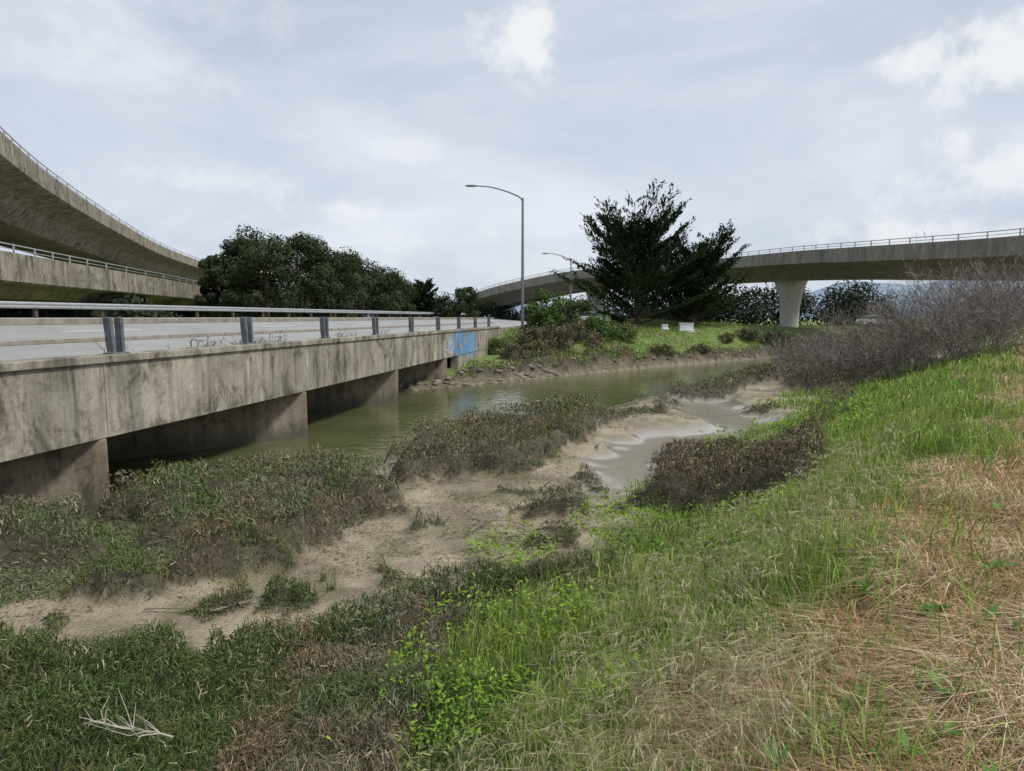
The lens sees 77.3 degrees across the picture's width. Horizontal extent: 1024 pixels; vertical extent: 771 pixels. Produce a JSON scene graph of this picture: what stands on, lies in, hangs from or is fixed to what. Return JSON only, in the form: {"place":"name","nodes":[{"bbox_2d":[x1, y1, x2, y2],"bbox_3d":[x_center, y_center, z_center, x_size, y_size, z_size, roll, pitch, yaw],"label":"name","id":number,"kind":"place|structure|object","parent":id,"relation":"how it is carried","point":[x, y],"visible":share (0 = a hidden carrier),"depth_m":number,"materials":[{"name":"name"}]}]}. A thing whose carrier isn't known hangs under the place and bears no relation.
{"place":"outdoors","nodes":[
{"label":"outdoors","id":0,"kind":"place"},
{"bbox_2d":[0,317,537,360],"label":"road","id":1,"kind":"structure","parent":0,"point":[22,332],"depth_m":23.50,"materials":[{"name":"concrete"}]},
{"bbox_2d":[0,301,464,317],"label":"guardrail","id":2,"kind":"object","parent":1,"relation":"on","point":[36,306],"visible":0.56,"depth_m":37.45,"materials":[{"name":"galvanised steel"}]},
{"bbox_2d":[95,327,418,351],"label":"kerb weeds","id":3,"kind":"object","parent":1,"relation":"on","point":[259,341],"visible":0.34,"depth_m":17.39,"materials":[{"name":"plant"}]},
{"bbox_2d":[517,312,529,320],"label":"moving car","id":4,"kind":"object","parent":1,"relation":"on","point":[526,314],"visible":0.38,"depth_m":101.94,"materials":[{"name":"paint"}]},
{"bbox_2d":[0,551,611,770],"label":"marsh grass","id":5,"kind":"structure","parent":0,"point":[553,565],"depth_m":5.28,"materials":[{"name":"green plant"}]},
{"bbox_2d":[52,351,965,523],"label":"creek water","id":6,"kind":"structure","parent":0,"point":[365,430],"depth_m":25.02,"materials":[{"name":"liquid"}]},
{"bbox_2d":[0,318,1023,770],"bbox_3d":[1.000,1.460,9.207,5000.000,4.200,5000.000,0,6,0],"label":"ground","id":7,"kind":"structure","parent":0,"point":[618,458],"depth_m":10.24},
{"bbox_2d":[0,126,219,288],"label":"highway overpass","id":8,"kind":"object","parent":7,"relation":"on","point":[41,209],"visible":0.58,"depth_m":56.04,"materials":[{"name":"concrete"}]},
{"bbox_2d":[0,242,227,305],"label":"highway overpass","id":9,"kind":"object","parent":7,"relation":"on","point":[27,278],"visible":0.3,"depth_m":41.48,"materials":[{"name":"concrete"}]},
{"bbox_2d":[81,689,173,739],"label":"driftwood branch","id":10,"kind":"object","parent":7,"relation":"on","point":[131,728],"visible":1,"depth_m":4.46,"materials":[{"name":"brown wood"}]},
{"bbox_2d":[144,592,202,613],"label":"driftwood branch","id":11,"kind":"object","parent":7,"relation":"on","point":[171,608],"visible":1,"depth_m":7.29,"materials":[{"name":"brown wood"}]},
{"bbox_2d":[192,254,254,316],"bbox_3d":[-27.611,-9.046,60.961,5.516,6.846,4.137,0,6,0],"label":"oak tree","id":12,"kind":"object","parent":7,"relation":"on","point":[212,264],"visible":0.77,"depth_m":60.08,"materials":[{"name":"green plant"}]},
{"bbox_2d":[211,236,282,316],"bbox_3d":[-26.597,-10.200,63.780,6.725,9.046,7.399,-5,8,-40],"label":"oak tree","id":13,"kind":"object","parent":7,"relation":"on","point":[230,252],"visible":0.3,"depth_m":61.92,"materials":[{"name":"green plant"}]},
{"bbox_2d":[0,326,499,522],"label":"road bridge","id":14,"kind":"structure","parent":7,"relation":"on","point":[69,425],"depth_m":14.73,"materials":[{"name":"concrete"}]},
{"bbox_2d":[0,317,492,353],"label":"guardrail","id":15,"kind":"object","parent":14,"relation":"on","point":[247,332],"visible":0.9,"depth_m":14.11,"materials":[{"name":"grey metal"}]},
{"bbox_2d":[210,565,295,611],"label":"driftwood branch","id":16,"kind":"object","parent":7,"relation":"on","point":[243,602],"visible":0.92,"depth_m":7.40,"materials":[{"name":"brown wood"}]},
{"bbox_2d":[218,224,304,316],"bbox_3d":[-23.893,-10.518,61.089,8.954,9.440,7.935,0,6,0],"label":"oak tree","id":17,"kind":"object","parent":7,"relation":"on","point":[281,254],"visible":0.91,"depth_m":59.77,"materials":[{"name":"green plant"}]},
{"bbox_2d":[218,228,304,316],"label":"oak tree","id":18,"kind":"object","parent":7,"relation":"on","point":[275,237],"visible":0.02,"depth_m":74.50,"materials":[{"name":"green plant"}]},
{"bbox_2d":[256,231,345,316],"bbox_3d":[-21.700,-10.913,65.455,9.500,9.299,8.213,0,6,0],"label":"oak tree","id":19,"kind":"object","parent":7,"relation":"on","point":[301,243],"visible":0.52,"depth_m":63.80,"materials":[{"name":"green plant"}]},
{"bbox_2d":[285,237,345,316],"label":"oak tree","id":20,"kind":"object","parent":7,"relation":"on","point":[292,265],"visible":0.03,"depth_m":80.45,"materials":[{"name":"green plant"}]},
{"bbox_2d":[287,243,363,316],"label":"oak tree","id":21,"kind":"object","parent":7,"relation":"on","point":[342,303],"visible":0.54,"depth_m":67.49,"materials":[{"name":"green plant"}]},
{"bbox_2d":[336,251,380,316],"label":"oak tree","id":22,"kind":"object","parent":7,"relation":"on","point":[365,292],"visible":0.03,"depth_m":89.20,"materials":[{"name":"green plant"}]},
{"bbox_2d":[324,253,405,316],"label":"oak tree","id":23,"kind":"object","parent":7,"relation":"on","point":[361,287],"visible":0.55,"depth_m":76.62,"materials":[{"name":"green plant"}]},
{"bbox_2d":[356,265,421,316],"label":"oak tree","id":24,"kind":"object","parent":7,"relation":"on","point":[395,281],"visible":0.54,"depth_m":86.17,"materials":[{"name":"green plant"}]},
{"bbox_2d":[388,279,422,316],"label":"oak tree","id":25,"kind":"object","parent":7,"relation":"on","point":[408,315],"visible":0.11,"depth_m":96.25,"materials":[{"name":"green plant"}]},
{"bbox_2d":[0,395,824,695],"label":"mud debris","id":26,"kind":"object","parent":7,"relation":"on","point":[348,573],"visible":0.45,"depth_m":9.57,"materials":[{"name":"brown soil"}]},
{"bbox_2d":[407,277,448,316],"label":"cypress tree","id":27,"kind":"object","parent":7,"relation":"on","point":[430,303],"visible":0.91,"depth_m":90.38,"materials":[{"name":"green plant"}]},
{"bbox_2d":[428,541,447,576],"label":"driftwood branch","id":28,"kind":"object","parent":7,"relation":"on","point":[435,560],"visible":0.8,"depth_m":8.56,"materials":[{"name":"grey wood"}]},
{"bbox_2d":[435,298,456,316],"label":"pine tree","id":29,"kind":"object","parent":7,"relation":"on","point":[446,312],"visible":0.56,"depth_m":94.44,"materials":[{"name":"green plant"}]},
{"bbox_2d":[0,342,902,770],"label":"marsh shrubs","id":30,"kind":"object","parent":7,"relation":"on","point":[280,642],"visible":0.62,"depth_m":6.46,"materials":[{"name":"green plant"}]},
{"bbox_2d":[451,286,480,316],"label":"pine tree","id":31,"kind":"object","parent":7,"relation":"on","point":[467,298],"visible":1,"depth_m":90.51,"materials":[{"name":"green plant"}]},
{"bbox_2d":[446,491,510,537],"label":"driftwood branch","id":32,"kind":"object","parent":7,"relation":"on","point":[496,511],"visible":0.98,"depth_m":10.16,"materials":[{"name":"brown wood"}]},
{"bbox_2d":[465,185,523,329],"bbox_3d":[-1.300,-10.045,51.223,4.800,11.750,0.500,0,6,0],"label":"street lamp","id":33,"kind":"object","parent":7,"relation":"on","point":[522,272],"visible":0.9,"depth_m":51.08,"materials":[{"name":"metal"}]},
{"bbox_2d":[488,336,507,354],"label":"willow shrub","id":34,"kind":"object","parent":7,"relation":"on","point":[497,342],"visible":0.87,"depth_m":46.12,"materials":[{"name":"green plant"}]},
{"bbox_2d":[485,516,524,525],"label":"driftwood branch","id":35,"kind":"object","parent":7,"relation":"on","point":[504,520],"visible":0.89,"depth_m":10.36,"materials":[{"name":"grey wood"}]},
{"bbox_2d":[0,280,1016,326],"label":"distant trees","id":36,"kind":"object","parent":7,"relation":"on","point":[849,299],"visible":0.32,"depth_m":92.16,"materials":[{"name":"green plant"}]},
{"bbox_2d":[499,326,520,333],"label":"kerb","id":37,"kind":"structure","parent":7,"relation":"on","point":[502,330],"depth_m":52.63,"materials":[{"name":"concrete"}]},
{"bbox_2d":[497,340,533,359],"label":"willow shrub","id":38,"kind":"object","parent":7,"relation":"on","point":[510,348],"visible":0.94,"depth_m":42.52,"materials":[{"name":"green plant"}]},
{"bbox_2d":[510,325,544,352],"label":"willow shrub","id":39,"kind":"object","parent":7,"relation":"on","point":[531,332],"visible":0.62,"depth_m":46.50,"materials":[{"name":"green plant"}]},
{"bbox_2d":[522,339,557,356],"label":"willow shrub","id":40,"kind":"object","parent":7,"relation":"on","point":[537,342],"visible":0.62,"depth_m":42.87,"materials":[{"name":"green plant"}]},
{"bbox_2d":[520,288,572,337],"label":"willow shrub","id":41,"kind":"object","parent":7,"relation":"on","point":[546,316],"visible":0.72,"depth_m":48.32,"materials":[{"name":"green plant"}]},
{"bbox_2d":[535,324,576,349],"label":"willow shrub","id":42,"kind":"object","parent":7,"relation":"on","point":[552,339],"visible":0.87,"depth_m":44.76,"materials":[{"name":"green plant"}]},
{"bbox_2d":[542,253,571,299],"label":"street lamp","id":43,"kind":"object","parent":7,"relation":"on","point":[570,271],"visible":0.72,"depth_m":86.76,"materials":[{"name":"metal"}]},
{"bbox_2d":[550,296,598,330],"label":"willow shrub","id":44,"kind":"object","parent":7,"relation":"on","point":[577,307],"visible":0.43,"depth_m":49.84,"materials":[{"name":"green plant"}]},
{"bbox_2d":[558,319,592,342],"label":"willow shrub","id":45,"kind":"object","parent":7,"relation":"on","point":[577,325],"visible":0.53,"depth_m":46.65,"materials":[{"name":"green plant"}]},
{"bbox_2d":[398,348,779,390],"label":"shore rocks","id":46,"kind":"object","parent":7,"relation":"on","point":[436,382],"visible":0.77,"depth_m":35.88,"materials":[{"name":"grey stone"}]},
{"bbox_2d":[576,312,608,321],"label":"parked car","id":47,"kind":"object","parent":7,"relation":"on","point":[585,315],"visible":0.04,"depth_m":72.73,"materials":[{"name":"white paint"}]},
{"bbox_2d":[581,331,606,348],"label":"willow shrub","id":48,"kind":"object","parent":7,"relation":"on","point":[595,338],"visible":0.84,"depth_m":46.10,"materials":[{"name":"green plant"}]},
{"bbox_2d":[579,314,622,341],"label":"willow shrub","id":49,"kind":"object","parent":7,"relation":"on","point":[595,321],"visible":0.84,"depth_m":48.15,"materials":[{"name":"green plant"}]},
{"bbox_2d":[320,376,911,770],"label":"leafy weeds","id":50,"kind":"object","parent":7,"relation":"on","point":[485,664],"visible":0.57,"depth_m":6.33,"materials":[{"name":"green plant"}]},
{"bbox_2d":[609,321,639,342],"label":"willow shrub","id":51,"kind":"object","parent":7,"relation":"on","point":[630,335],"visible":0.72,"depth_m":49.62,"materials":[{"name":"green plant"}]},
{"bbox_2d":[327,411,922,770],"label":"wild oats","id":52,"kind":"object","parent":7,"relation":"on","point":[747,719],"visible":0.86,"depth_m":3.53,"materials":[{"name":"green plant"}]},
{"bbox_2d":[549,179,723,325],"bbox_3d":[11.656,-12.062,61.754,16.426,13.584,15.669,0,6,0],"label":"cypress tree","id":53,"kind":"object","parent":7,"relation":"on","point":[636,250],"visible":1,"depth_m":59.02,"materials":[{"name":"green plant"}]},
{"bbox_2d":[649,343,677,356],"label":"willow shrub","id":54,"kind":"object","parent":7,"relation":"on","point":[664,348],"visible":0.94,"depth_m":48.67,"materials":[{"name":"green plant"}]},
{"bbox_2d":[660,324,668,329],"bbox_3d":[13.900,-5.255,58.272,0.700,0.650,0.700,0,6,0],"label":"utility cabinet","id":55,"kind":"object","parent":7,"relation":"on","point":[664,326],"visible":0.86,"depth_m":58.00,"materials":[{"name":"white metal"}]},
{"bbox_2d":[677,323,694,331],"bbox_3d":[15.800,-5.248,58.071,1.400,0.850,0.700,0,6,0],"label":"utility cabinet","id":56,"kind":"object","parent":7,"relation":"on","point":[688,327],"visible":0.92,"depth_m":57.79,"materials":[{"name":"white metal"}]},
{"bbox_2d":[691,343,711,353],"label":"willow shrub","id":57,"kind":"object","parent":7,"relation":"on","point":[706,348],"visible":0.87,"depth_m":52.22,"materials":[{"name":"green plant"}]},
{"bbox_2d":[383,340,1023,770],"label":"green grass","id":58,"kind":"structure","parent":7,"relation":"on","point":[943,432],"depth_m":5.35,"materials":[{"name":"green plant"}]},
{"bbox_2d":[654,218,761,323],"bbox_3d":[18.835,-10.765,63.773,11.732,10.681,10.684,0,6,0],"label":"cypress tree","id":59,"kind":"object","parent":7,"relation":"on","point":[713,270],"visible":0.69,"depth_m":61.71,"materials":[{"name":"green plant"}]},
{"bbox_2d":[716,332,735,342],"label":"willow shrub","id":60,"kind":"object","parent":7,"relation":"on","point":[727,336],"visible":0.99,"depth_m":57.49,"materials":[{"name":"green plant"}]},
{"bbox_2d":[449,345,1023,770],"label":"dry grass","id":61,"kind":"structure","parent":7,"relation":"on","point":[1003,699],"depth_m":3.19,"materials":[{"name":"beige plant"}]},
{"bbox_2d":[452,228,1023,327],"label":"highway overpass","id":62,"kind":"object","parent":7,"relation":"on","point":[791,274],"visible":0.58,"depth_m":60.72,"materials":[{"name":"concrete"}]},
{"bbox_2d":[735,327,764,341],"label":"willow shrub","id":63,"kind":"object","parent":7,"relation":"on","point":[749,334],"visible":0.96,"depth_m":59.57,"materials":[{"name":"green plant"}]},
{"bbox_2d":[504,318,1020,367],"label":"meadow grass","id":64,"kind":"structure","parent":7,"relation":"on","point":[656,330],"depth_m":56.34,"materials":[{"name":"green plant"}]},
{"bbox_2d":[529,495,1023,770],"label":"broadleaf plants","id":65,"kind":"object","parent":7,"relation":"on","point":[995,563],"visible":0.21,"depth_m":2.73,"materials":[{"name":"green plant"}]},
{"bbox_2d":[761,329,797,348],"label":"willow shrub","id":66,"kind":"object","parent":7,"relation":"on","point":[774,335],"visible":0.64,"depth_m":60.23,"materials":[{"name":"green plant"}]},
{"bbox_2d":[752,322,860,377],"bbox_3d":[15.052,-1.873,33.039,5.676,2.929,5.428,5,8,39],"label":"bare shrub","id":67,"kind":"object","parent":7,"relation":"on","point":[787,349],"visible":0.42,"depth_m":32.97,"materials":[{"name":"brown plant"}]},
{"bbox_2d":[758,326,861,386],"bbox_3d":[13.337,-1.233,29.053,4.500,2.971,5.158,4,7,30],"label":"bare shrub","id":68,"kind":"object","parent":7,"relation":"on","point":[815,367],"visible":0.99,"depth_m":28.78,"materials":[{"name":"brown plant"}]},
{"bbox_2d":[779,311,907,374],"bbox_3d":[16.866,-2.279,33.464,5.619,3.856,5.623,0,6,0],"label":"bare shrub","id":69,"kind":"object","parent":7,"relation":"on","point":[839,338],"visible":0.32,"depth_m":33.42,"materials":[{"name":"brown plant"}]},
{"bbox_2d":[778,317,941,382],"bbox_3d":[16.178,-1.548,29.612,6.300,3.418,6.873,6,9,44],"label":"bare shrub","id":70,"kind":"object","parent":7,"relation":"on","point":[868,356],"visible":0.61,"depth_m":29.45,"materials":[{"name":"brown plant"}]},
{"bbox_2d":[855,315,895,325],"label":"parked car","id":71,"kind":"object","parent":7,"relation":"on","point":[869,321],"visible":0.14,"depth_m":82.84,"materials":[{"name":"white paint"}]},
{"bbox_2d":[797,284,961,372],"bbox_3d":[19.804,-3.098,34.318,7.579,4.754,8.934,4,7,34],"label":"bare shrub","id":72,"kind":"object","parent":7,"relation":"on","point":[879,319],"visible":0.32,"depth_m":33.78,"materials":[{"name":"brown plant"}]},
{"bbox_2d":[807,283,997,380],"bbox_3d":[18.160,-2.466,30.195,8.161,4.638,7.067,0,6,0],"label":"bare shrub","id":73,"kind":"object","parent":7,"relation":"on","point":[913,319],"visible":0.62,"depth_m":29.31,"materials":[{"name":"brown plant"}]},
{"bbox_2d":[860,320,990,378],"bbox_3d":[17.828,-1.574,27.855,5.049,2.645,4.493,4,7,32],"label":"bare shrub","id":74,"kind":"object","parent":7,"relation":"on","point":[888,355],"visible":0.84,"depth_m":27.52,"materials":[{"name":"brown plant"}]},
{"bbox_2d":[853,259,1021,371],"bbox_3d":[22.621,-3.859,35.695,7.899,6.126,10.512,0,6,0],"label":"bare shrub","id":75,"kind":"object","parent":7,"relation":"on","point":[917,313],"visible":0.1,"depth_m":35.04,"materials":[{"name":"brown plant"}]},
{"bbox_2d":[856,241,1023,371],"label":"bare shrub","id":76,"kind":"object","parent":7,"relation":"on","point":[983,290],"visible":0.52,"depth_m":29.03,"materials":[{"name":"brown plant"}]},
{"bbox_2d":[883,229,1023,355],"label":"bare shrub","id":77,"kind":"object","parent":7,"relation":"on","point":[1003,282],"visible":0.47,"depth_m":30.35,"materials":[{"name":"brown plant"}]},
{"bbox_2d":[887,243,1023,350],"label":"bare shrub","id":78,"kind":"object","parent":7,"relation":"on","point":[1020,271],"visible":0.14,"depth_m":34.13,"materials":[{"name":"brown plant"}]},
{"bbox_2d":[898,280,1023,360],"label":"bare shrub","id":79,"kind":"object","parent":7,"relation":"on","point":[1010,313],"visible":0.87,"depth_m":26.90,"materials":[{"name":"brown plant"}]},
{"bbox_2d":[901,253,1023,345],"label":"bare shrub","id":80,"kind":"object","parent":7,"relation":"on","point":[973,288],"visible":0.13,"depth_m":37.98,"materials":[{"name":"brown plant"}]},
{"bbox_2d":[923,250,1023,354],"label":"bare shrub","id":81,"kind":"object","parent":7,"relation":"on","point":[969,284],"visible":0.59,"depth_m":28.66,"materials":[{"name":"brown plant"}]},
{"bbox_2d":[0,0,1023,303],"label":"sky","id":82,"kind":"structure","parent":0,"point":[364,126],"materials":[{"name":"white"}]},
{"bbox_2d":[308,280,1023,317],"bbox_3d":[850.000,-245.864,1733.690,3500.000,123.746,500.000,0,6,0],"label":"distant hills","id":83,"kind":"structure","parent":0,"point":[882,285],"depth_m":1658.16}
]}

